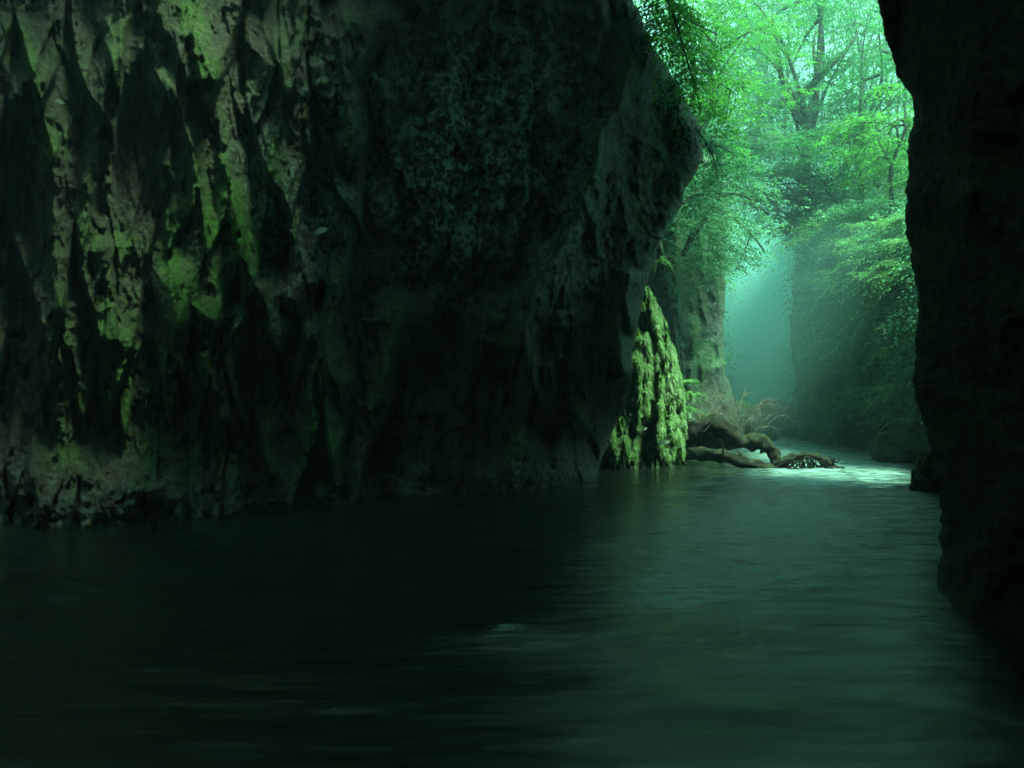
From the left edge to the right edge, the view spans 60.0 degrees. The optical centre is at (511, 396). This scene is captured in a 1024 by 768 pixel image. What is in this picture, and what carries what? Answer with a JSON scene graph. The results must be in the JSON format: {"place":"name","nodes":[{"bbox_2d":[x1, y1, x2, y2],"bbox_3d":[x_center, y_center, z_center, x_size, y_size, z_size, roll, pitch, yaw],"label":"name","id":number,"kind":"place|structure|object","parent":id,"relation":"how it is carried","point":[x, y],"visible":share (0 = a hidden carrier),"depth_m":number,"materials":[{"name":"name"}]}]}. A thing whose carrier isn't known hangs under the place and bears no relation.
{"place":"outdoors","nodes":[
{"label":"outdoors","id":0,"kind":"place"},
{"bbox_2d":[0,0,702,529],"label":"cliff","id":1,"kind":"structure","parent":0,"point":[448,300],"depth_m":13.16,"materials":[{"name":"stone"}]},
{"bbox_2d":[314,227,327,234],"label":"fallen leaf","id":2,"kind":"object","parent":1,"relation":"attached to","point":[321,230],"visible":1,"depth_m":12.87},
{"bbox_2d":[653,256,674,273],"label":"fern","id":3,"kind":"object","parent":1,"relation":"attached to","point":[661,261],"visible":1,"depth_m":21.69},
{"bbox_2d":[611,0,743,152],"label":"overhanging branch","id":4,"kind":"object","parent":1,"relation":"attached to","point":[683,45],"visible":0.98,"depth_m":16.38,"materials":[{"name":"green plant"}]},
{"bbox_2d":[634,0,765,78],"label":"overhanging branch","id":5,"kind":"object","parent":1,"relation":"attached to","point":[701,28],"visible":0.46,"depth_m":22.66,"materials":[{"name":"green plant"}]},
{"bbox_2d":[675,128,754,218],"bbox_3d":[3.857,-4.304,17.232,1.715,1.713,1.958,0,0,0],"label":"overhanging branch","id":6,"kind":"object","parent":1,"relation":"attached to","point":[719,164],"visible":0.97,"depth_m":17.19,"materials":[{"name":"green plant"}]},
{"bbox_2d":[676,59,773,179],"bbox_3d":[5.340,-7.473,23.457,2.680,2.980,3.598,0,0,29],"label":"overhanging branch","id":7,"kind":"object","parent":1,"relation":"attached to","point":[714,81],"visible":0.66,"depth_m":23.88,"materials":[{"name":"green plant"}]},
{"bbox_2d":[0,435,1023,767],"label":"water","id":8,"kind":"structure","parent":0,"point":[702,615],"depth_m":5.97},
{"bbox_2d":[185,490,214,515],"bbox_3d":[-4.400,1.500,12.195,0.676,0.520,0.530,0,0,0],"label":"boulder","id":9,"kind":"object","parent":8,"relation":"in","point":[204,502],"visible":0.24,"depth_m":11.99,"materials":[{"name":"stone"}]},
{"bbox_2d":[304,478,330,504],"bbox_3d":[-2.822,1.499,13.431,0.614,0.531,0.553,0,0,-45],"label":"boulder","id":10,"kind":"object","parent":8,"relation":"in","point":[317,492],"visible":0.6,"depth_m":13.21,"materials":[{"name":"stone"}]},
{"bbox_2d":[599,286,688,469],"bbox_3d":[3.308,-0.176,20.546,3.019,4.933,1.753,0,0,-25],"label":"mossy outcrop","id":11,"kind":"object","parent":8,"relation":"in","point":[656,401],"visible":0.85,"depth_m":20.24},
{"bbox_2d":[682,379,699,386],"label":"fern","id":12,"kind":"object","parent":11,"relation":"on","point":[688,381],"visible":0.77,"depth_m":21.07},
{"bbox_2d":[686,406,700,417],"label":"fern","id":13,"kind":"object","parent":11,"relation":"on","point":[688,408],"visible":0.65,"depth_m":20.82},
{"bbox_2d":[685,391,707,404],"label":"fern","id":14,"kind":"object","parent":11,"relation":"on","point":[691,395],"visible":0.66,"depth_m":21.02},
{"bbox_2d":[689,414,737,450],"bbox_3d":[4.802,0.951,21.437,1.546,1.079,1.048,0,0,0],"label":"boulder","id":15,"kind":"object","parent":8,"relation":"on","point":[709,440],"visible":0.2,"depth_m":21.01,"materials":[{"name":"stone"}]},
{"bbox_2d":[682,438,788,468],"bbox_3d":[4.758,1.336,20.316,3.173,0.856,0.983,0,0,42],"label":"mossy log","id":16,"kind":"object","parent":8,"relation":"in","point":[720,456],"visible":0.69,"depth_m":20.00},
{"bbox_2d":[735,399,778,439],"bbox_3d":[8.476,1.042,32.908,2.997,2.084,2.715,0,0,0],"label":"boulder","id":17,"kind":"object","parent":8,"relation":"in","point":[771,433],"visible":0.31,"depth_m":32.16,"materials":[{"name":"stone"}]},
{"bbox_2d":[685,413,844,468],"bbox_3d":[5.688,1.189,20.419,4.100,1.622,1.053,0,0,19],"label":"fallen tree","id":18,"kind":"object","parent":8,"relation":"in","point":[725,428],"visible":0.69,"depth_m":20.44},
{"bbox_2d":[695,379,798,448],"bbox_3d":[5.566,0.360,20.985,2.348,1.760,1.750,0,0,21],"label":"brushwood","id":19,"kind":"object","parent":18,"relation":"on","point":[720,409],"visible":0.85,"depth_m":20.93,"materials":[{"name":"plant"}]},
{"bbox_2d":[758,400,797,411],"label":"boulder","id":20,"kind":"object","parent":8,"relation":"in","point":[773,403],"visible":0.17,"depth_m":37.09,"materials":[{"name":"stone"}]},
{"bbox_2d":[774,407,798,437],"bbox_3d":[11.641,1.148,36.072,2.143,1.449,2.799,0,0,0],"label":"boulder","id":21,"kind":"object","parent":8,"relation":"in","point":[791,429],"visible":0.25,"depth_m":35.10,"materials":[{"name":"stone"}]},
{"bbox_2d":[868,426,930,463],"bbox_3d":[10.027,1.282,22.008,2.272,1.060,1.954,0,0,0],"label":"boulder","id":22,"kind":"object","parent":8,"relation":"in","point":[894,446],"visible":0.46,"depth_m":21.56,"materials":[{"name":"stone"}]},
{"bbox_2d":[908,449,940,491],"bbox_3d":[7.143,1.606,15.210,0.717,1.464,0.825,0,0,0],"label":"boulder","id":23,"kind":"object","parent":8,"relation":"in","point":[924,477],"visible":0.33,"depth_m":14.96,"materials":[{"name":"stone"}]},
{"bbox_2d":[646,154,742,432],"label":"cliff","id":24,"kind":"structure","parent":0,"point":[705,364],"depth_m":28.22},
{"bbox_2d":[681,261,707,281],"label":"fern","id":25,"kind":"object","parent":24,"relation":"on","point":[692,263],"visible":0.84,"depth_m":27.06,"materials":[{"name":"green plant"}]},
{"bbox_2d":[653,142,750,319],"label":"undergrowth","id":26,"kind":"object","parent":24,"relation":"on","point":[706,266],"visible":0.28,"depth_m":27.85,"materials":[{"name":"green plant"}]},
{"bbox_2d":[689,339,716,354],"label":"fern","id":27,"kind":"object","parent":24,"relation":"on","point":[700,342],"visible":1,"depth_m":27.05,"materials":[{"name":"green plant"}]},
{"bbox_2d":[667,189,741,239],"bbox_3d":[5.246,-5.090,24.624,2.623,1.442,2.140,0,0,-38],"label":"overhanging branch","id":28,"kind":"object","parent":24,"relation":"attached to","point":[699,201],"visible":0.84,"depth_m":24.58,"materials":[{"name":"green plant"}]},
{"bbox_2d":[698,279,722,294],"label":"fern","id":29,"kind":"object","parent":24,"relation":"on","point":[707,281],"visible":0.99,"depth_m":27.01,"materials":[{"name":"green plant"}]},
{"bbox_2d":[684,129,772,206],"bbox_3d":[5.745,-6.222,24.777,3.294,2.218,2.987,0,0,0],"label":"overhanging branch","id":30,"kind":"object","parent":24,"relation":"attached to","point":[731,171],"visible":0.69,"depth_m":24.60,"materials":[{"name":"green plant"}]},
{"bbox_2d":[633,0,912,135],"label":"sky","id":31,"kind":"structure","parent":0,"point":[875,36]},
{"bbox_2d":[660,137,907,420],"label":"hills","id":32,"kind":"structure","parent":0,"point":[757,396],"depth_m":69.33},
{"bbox_2d":[634,0,816,134],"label":"broadleaf tree","id":33,"kind":"object","parent":32,"relation":"on","point":[737,44],"visible":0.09,"depth_m":49.10,"materials":[{"name":"green plant"}]},
{"bbox_2d":[635,0,828,164],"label":"broadleaf tree","id":34,"kind":"object","parent":32,"relation":"on","point":[758,30],"visible":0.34,"depth_m":35.48,"materials":[{"name":"green plant"}]},
{"bbox_2d":[662,167,824,286],"bbox_3d":[6.723,-4.819,26.122,4.760,3.345,6.554,0,0,32],"label":"leaning tree","id":35,"kind":"object","parent":32,"relation":"on","point":[728,224],"visible":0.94,"depth_m":25.94,"materials":[{"name":"green plant"}]},
{"bbox_2d":[704,118,811,218],"bbox_3d":[9.947,-7.503,37.718,5.978,8.135,5.975,0,0,-29],"label":"broadleaf tree","id":36,"kind":"object","parent":32,"relation":"on","point":[768,153],"visible":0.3,"depth_m":37.30,"materials":[{"name":"green plant"}]},
{"bbox_2d":[696,11,832,251],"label":"broadleaf tree","id":37,"kind":"object","parent":32,"relation":"on","point":[767,73],"visible":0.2,"depth_m":73.59,"materials":[{"name":"green plant"}]},
{"bbox_2d":[690,0,840,185],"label":"broadleaf tree","id":38,"kind":"object","parent":32,"relation":"on","point":[774,9],"visible":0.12,"depth_m":79.86,"materials":[{"name":"green plant"}]},
{"bbox_2d":[642,0,913,398],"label":"woodland","id":39,"kind":"object","parent":32,"relation":"on","point":[730,324],"visible":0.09,"depth_m":67.96,"materials":[{"name":"plant"}]},
{"bbox_2d":[670,0,890,239],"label":"broadleaf tree","id":40,"kind":"object","parent":32,"relation":"on","point":[800,39],"visible":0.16,"depth_m":74.82,"materials":[{"name":"green plant"}]},
{"bbox_2d":[728,78,906,236],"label":"broadleaf tree","id":41,"kind":"object","parent":32,"relation":"on","point":[823,82],"visible":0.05,"depth_m":61.72,"materials":[{"name":"green plant"}]},
{"bbox_2d":[776,0,898,166],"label":"broadleaf tree","id":42,"kind":"object","parent":32,"relation":"on","point":[858,43],"visible":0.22,"depth_m":51.88,"materials":[{"name":"green plant"}]},
{"bbox_2d":[815,0,912,175],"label":"broadleaf tree","id":43,"kind":"object","parent":32,"relation":"on","point":[868,83],"visible":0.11,"depth_m":60.22,"materials":[{"name":"green plant"}]},
{"bbox_2d":[790,188,925,446],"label":"cliff","id":44,"kind":"structure","parent":0,"point":[847,438],"depth_m":29.53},
{"bbox_2d":[772,241,812,256],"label":"fern","id":45,"kind":"object","parent":44,"relation":"on","point":[801,247],"visible":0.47,"depth_m":34.51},
{"bbox_2d":[726,162,867,253],"bbox_3d":[11.992,-7.336,37.791,6.551,4.676,5.714,0,0,0],"label":"broadleaf tree","id":46,"kind":"object","parent":44,"relation":"on","point":[800,202],"visible":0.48,"depth_m":37.26,"materials":[{"name":"green plant"}]},
{"bbox_2d":[780,237,817,255],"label":"fern","id":47,"kind":"object","parent":44,"relation":"on","point":[804,240],"visible":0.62,"depth_m":33.74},
{"bbox_2d":[692,0,907,210],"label":"broadleaf tree","id":48,"kind":"object","parent":44,"relation":"on","point":[799,116],"visible":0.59,"depth_m":39.82,"materials":[{"name":"green plant"}]},
{"bbox_2d":[792,223,825,233],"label":"fern","id":49,"kind":"object","parent":44,"relation":"on","point":[812,226],"visible":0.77,"depth_m":34.33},
{"bbox_2d":[796,404,826,423],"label":"fern","id":50,"kind":"object","parent":44,"relation":"on","point":[815,411],"visible":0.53,"depth_m":30.22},
{"bbox_2d":[802,233,832,249],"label":"fern","id":51,"kind":"object","parent":44,"relation":"on","point":[823,236],"visible":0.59,"depth_m":31.93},
{"bbox_2d":[798,251,842,258],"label":"fern","id":52,"kind":"object","parent":44,"relation":"on","point":[818,252],"visible":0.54,"depth_m":31.08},
{"bbox_2d":[801,322,841,340],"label":"fern","id":53,"kind":"object","parent":44,"relation":"on","point":[822,327],"visible":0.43,"depth_m":29.32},
{"bbox_2d":[804,275,843,290],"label":"fern","id":54,"kind":"object","parent":44,"relation":"on","point":[825,279],"visible":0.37,"depth_m":29.92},
{"bbox_2d":[802,391,848,410],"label":"fern","id":55,"kind":"object","parent":44,"relation":"on","point":[826,393],"visible":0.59,"depth_m":29.53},
{"bbox_2d":[810,243,844,262],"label":"fern","id":56,"kind":"object","parent":44,"relation":"on","point":[829,249],"visible":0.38,"depth_m":29.59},
{"bbox_2d":[810,279,852,293],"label":"fern","id":57,"kind":"object","parent":44,"relation":"on","point":[843,281],"visible":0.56,"depth_m":29.16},
{"bbox_2d":[812,317,854,332],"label":"fern","id":58,"kind":"object","parent":44,"relation":"on","point":[844,320],"visible":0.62,"depth_m":27.70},
{"bbox_2d":[759,126,908,218],"bbox_3d":[13.085,-7.783,36.029,6.394,6.200,5.698,0,0,0],"label":"broadleaf tree","id":59,"kind":"object","parent":44,"relation":"on","point":[829,179],"visible":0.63,"depth_m":35.58,"materials":[{"name":"green plant"}]},
{"bbox_2d":[821,230,849,243],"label":"fern","id":60,"kind":"object","parent":44,"relation":"on","point":[830,234],"visible":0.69,"depth_m":31.13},
{"bbox_2d":[814,323,857,347],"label":"fern","id":61,"kind":"object","parent":44,"relation":"on","point":[835,330],"visible":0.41,"depth_m":27.77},
{"bbox_2d":[809,270,868,286],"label":"fern","id":62,"kind":"object","parent":44,"relation":"on","point":[838,274],"visible":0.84,"depth_m":28.15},
{"bbox_2d":[816,281,861,300],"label":"fern","id":63,"kind":"object","parent":44,"relation":"on","point":[840,287],"visible":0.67,"depth_m":27.98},
{"bbox_2d":[818,282,859,299],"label":"fern","id":64,"kind":"object","parent":44,"relation":"on","point":[837,288],"visible":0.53,"depth_m":28.08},
{"bbox_2d":[824,236,853,251],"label":"fern","id":65,"kind":"object","parent":44,"relation":"on","point":[835,238],"visible":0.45,"depth_m":29.59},
{"bbox_2d":[817,236,863,251],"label":"fern","id":66,"kind":"object","parent":44,"relation":"on","point":[828,245],"visible":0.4,"depth_m":29.18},
{"bbox_2d":[824,337,859,355],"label":"fern","id":67,"kind":"object","parent":44,"relation":"on","point":[841,342],"visible":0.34,"depth_m":26.86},
{"bbox_2d":[765,164,922,445],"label":"undergrowth","id":68,"kind":"object","parent":44,"relation":"on","point":[875,211],"visible":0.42,"depth_m":28.82,"materials":[{"name":"green plant"}]},
{"bbox_2d":[777,9,912,209],"bbox_3d":[14.806,-10.419,36.019,8.113,10.709,7.844,0,0,16],"label":"broadleaf tree","id":69,"kind":"object","parent":44,"relation":"on","point":[860,76],"visible":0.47,"depth_m":36.05,"materials":[{"name":"green plant"}]},
{"bbox_2d":[826,242,867,252],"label":"fern","id":70,"kind":"object","parent":44,"relation":"on","point":[846,248],"visible":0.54,"depth_m":28.76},
{"bbox_2d":[829,240,866,261],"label":"fern","id":71,"kind":"object","parent":44,"relation":"on","point":[850,245],"visible":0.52,"depth_m":28.55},
{"bbox_2d":[823,256,874,280],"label":"fern","id":72,"kind":"object","parent":44,"relation":"on","point":[856,264],"visible":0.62,"depth_m":26.83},
{"bbox_2d":[826,246,871,269],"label":"fern","id":73,"kind":"object","parent":44,"relation":"on","point":[858,253],"visible":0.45,"depth_m":27.75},
{"bbox_2d":[830,222,874,236],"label":"fern","id":74,"kind":"object","parent":44,"relation":"on","point":[850,225],"visible":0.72,"depth_m":29.21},
{"bbox_2d":[826,365,879,381],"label":"fern","id":75,"kind":"object","parent":44,"relation":"on","point":[849,367],"visible":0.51,"depth_m":26.58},
{"bbox_2d":[825,285,884,309],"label":"fern","id":76,"kind":"object","parent":44,"relation":"on","point":[855,290],"visible":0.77,"depth_m":26.26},
{"bbox_2d":[833,244,876,263],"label":"fern","id":77,"kind":"object","parent":44,"relation":"on","point":[857,250],"visible":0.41,"depth_m":26.92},
{"bbox_2d":[833,356,882,375],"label":"fern","id":78,"kind":"object","parent":44,"relation":"on","point":[863,359],"visible":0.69,"depth_m":25.94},
{"bbox_2d":[832,269,885,300],"bbox_3d":[10.315,-3.124,24.803,1.843,0.808,1.970,0,0,-30],"label":"fern","id":79,"kind":"object","parent":44,"relation":"on","point":[866,278],"visible":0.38,"depth_m":24.83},
{"bbox_2d":[832,235,886,253],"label":"fern","id":80,"kind":"object","parent":44,"relation":"on","point":[862,241],"visible":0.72,"depth_m":27.44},
{"bbox_2d":[807,82,913,212],"bbox_3d":[13.077,-6.986,30.130,5.719,7.167,6.149,0,0,0],"label":"broadleaf tree","id":81,"kind":"object","parent":44,"relation":"on","point":[862,123],"visible":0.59,"depth_m":30.07,"materials":[{"name":"green plant"}]},
{"bbox_2d":[835,337,888,359],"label":"fern","id":82,"kind":"object","parent":44,"relation":"on","point":[866,339],"visible":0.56,"depth_m":25.22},
{"bbox_2d":[837,246,887,265],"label":"fern","id":83,"kind":"object","parent":44,"relation":"on","point":[861,248],"visible":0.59,"depth_m":26.25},
{"bbox_2d":[849,272,878,287],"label":"fern","id":84,"kind":"object","parent":44,"relation":"on","point":[873,279],"visible":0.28,"depth_m":25.26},
{"bbox_2d":[839,387,892,410],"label":"fern","id":85,"kind":"object","parent":44,"relation":"on","point":[877,392],"visible":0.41,"depth_m":24.87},
{"bbox_2d":[833,267,898,288],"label":"fern","id":86,"kind":"object","parent":44,"relation":"on","point":[861,276],"visible":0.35,"depth_m":25.85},
{"bbox_2d":[839,218,902,243],"bbox_3d":[11.303,-5.087,27.388,1.951,0.799,1.505,0,0,-15],"label":"fern","id":87,"kind":"object","parent":44,"relation":"on","point":[870,225],"visible":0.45,"depth_m":27.46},
{"bbox_2d":[856,266,887,283],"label":"fern","id":88,"kind":"object","parent":44,"relation":"on","point":[875,270],"visible":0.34,"depth_m":24.50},
{"bbox_2d":[846,302,903,320],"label":"fern","id":89,"kind":"object","parent":44,"relation":"on","point":[880,306],"visible":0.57,"depth_m":24.41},
{"bbox_2d":[858,221,903,239],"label":"fern","id":90,"kind":"object","parent":44,"relation":"on","point":[889,226],"visible":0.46,"depth_m":26.40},
{"bbox_2d":[857,380,906,404],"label":"fern","id":91,"kind":"object","parent":44,"relation":"on","point":[895,383],"visible":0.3,"depth_m":23.35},
{"bbox_2d":[853,397,910,412],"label":"fern","id":92,"kind":"object","parent":44,"relation":"on","point":[880,405],"visible":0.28,"depth_m":24.41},
{"bbox_2d":[859,269,905,290],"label":"fern","id":93,"kind":"object","parent":44,"relation":"on","point":[883,273],"visible":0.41,"depth_m":23.76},
{"bbox_2d":[851,272,913,297],"bbox_3d":[10.036,-2.849,23.133,1.910,0.810,1.879,0,0,0],"label":"fern","id":94,"kind":"object","parent":44,"relation":"on","point":[880,280],"visible":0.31,"depth_m":23.08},
{"bbox_2d":[864,336,902,352],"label":"fern","id":95,"kind":"object","parent":44,"relation":"on","point":[883,339],"visible":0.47,"depth_m":23.92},
{"bbox_2d":[860,258,908,274],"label":"fern","id":96,"kind":"object","parent":44,"relation":"on","point":[883,262],"visible":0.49,"depth_m":23.85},
{"bbox_2d":[857,273,913,301],"bbox_3d":[9.898,-2.844,22.701,1.758,0.658,1.620,0,0,12],"label":"fern","id":97,"kind":"object","parent":44,"relation":"on","point":[900,277],"visible":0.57,"depth_m":22.79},
{"bbox_2d":[868,217,904,236],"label":"fern","id":98,"kind":"object","parent":44,"relation":"on","point":[891,223],"visible":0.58,"depth_m":25.56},
{"bbox_2d":[859,390,914,416],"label":"fern","id":99,"kind":"object","parent":44,"relation":"on","point":[907,393],"visible":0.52,"depth_m":22.32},
{"bbox_2d":[861,382,914,397],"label":"fern","id":100,"kind":"object","parent":44,"relation":"on","point":[900,388],"visible":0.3,"depth_m":22.31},
{"bbox_2d":[865,260,910,283],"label":"fern","id":101,"kind":"object","parent":44,"relation":"on","point":[909,262],"visible":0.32,"depth_m":23.00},
{"bbox_2d":[869,237,906,259],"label":"fern","id":102,"kind":"object","parent":44,"relation":"on","point":[884,245],"visible":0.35,"depth_m":24.43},
{"bbox_2d":[865,261,911,279],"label":"fern","id":103,"kind":"object","parent":44,"relation":"on","point":[904,266],"visible":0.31,"depth_m":21.95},
{"bbox_2d":[863,385,913,407],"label":"fern","id":104,"kind":"object","parent":44,"relation":"on","point":[890,392],"visible":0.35,"depth_m":22.63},
{"bbox_2d":[873,214,905,230],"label":"fern","id":105,"kind":"object","parent":44,"relation":"on","point":[896,219],"visible":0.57,"depth_m":25.29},
{"bbox_2d":[876,237,904,256],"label":"fern","id":106,"kind":"object","parent":44,"relation":"on","point":[891,240],"visible":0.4,"depth_m":24.23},
{"bbox_2d":[865,396,916,414],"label":"fern","id":107,"kind":"object","parent":44,"relation":"on","point":[894,399],"visible":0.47,"depth_m":23.27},
{"bbox_2d":[863,411,919,428],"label":"fern","id":108,"kind":"object","parent":44,"relation":"on","point":[889,413],"visible":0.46,"depth_m":23.23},
{"bbox_2d":[862,414,921,434],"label":"fern","id":109,"kind":"object","parent":44,"relation":"on","point":[912,418],"visible":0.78,"depth_m":21.89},
{"bbox_2d":[874,238,909,260],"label":"fern","id":110,"kind":"object","parent":44,"relation":"on","point":[901,245],"visible":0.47,"depth_m":24.00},
{"bbox_2d":[871,267,913,278],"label":"fern","id":111,"kind":"object","parent":44,"relation":"on","point":[906,268],"visible":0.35,"depth_m":22.48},
{"bbox_2d":[869,410,918,431],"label":"fern","id":112,"kind":"object","parent":44,"relation":"on","point":[898,412],"visible":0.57,"depth_m":23.21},
{"bbox_2d":[876,320,913,342],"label":"fern","id":113,"kind":"object","parent":44,"relation":"on","point":[900,327],"visible":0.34,"depth_m":22.08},
{"bbox_2d":[877,336,914,359],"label":"fern","id":114,"kind":"object","parent":44,"relation":"on","point":[906,340],"visible":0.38,"depth_m":20.95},
{"bbox_2d":[882,239,910,256],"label":"fern","id":115,"kind":"object","parent":44,"relation":"on","point":[905,240],"visible":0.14,"depth_m":22.71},
{"bbox_2d":[878,278,918,299],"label":"fern","id":116,"kind":"object","parent":44,"relation":"on","point":[911,283],"visible":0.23,"depth_m":22.05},
{"bbox_2d":[877,0,1023,637],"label":"cliff","id":117,"kind":"structure","parent":0,"point":[959,64],"depth_m":6.70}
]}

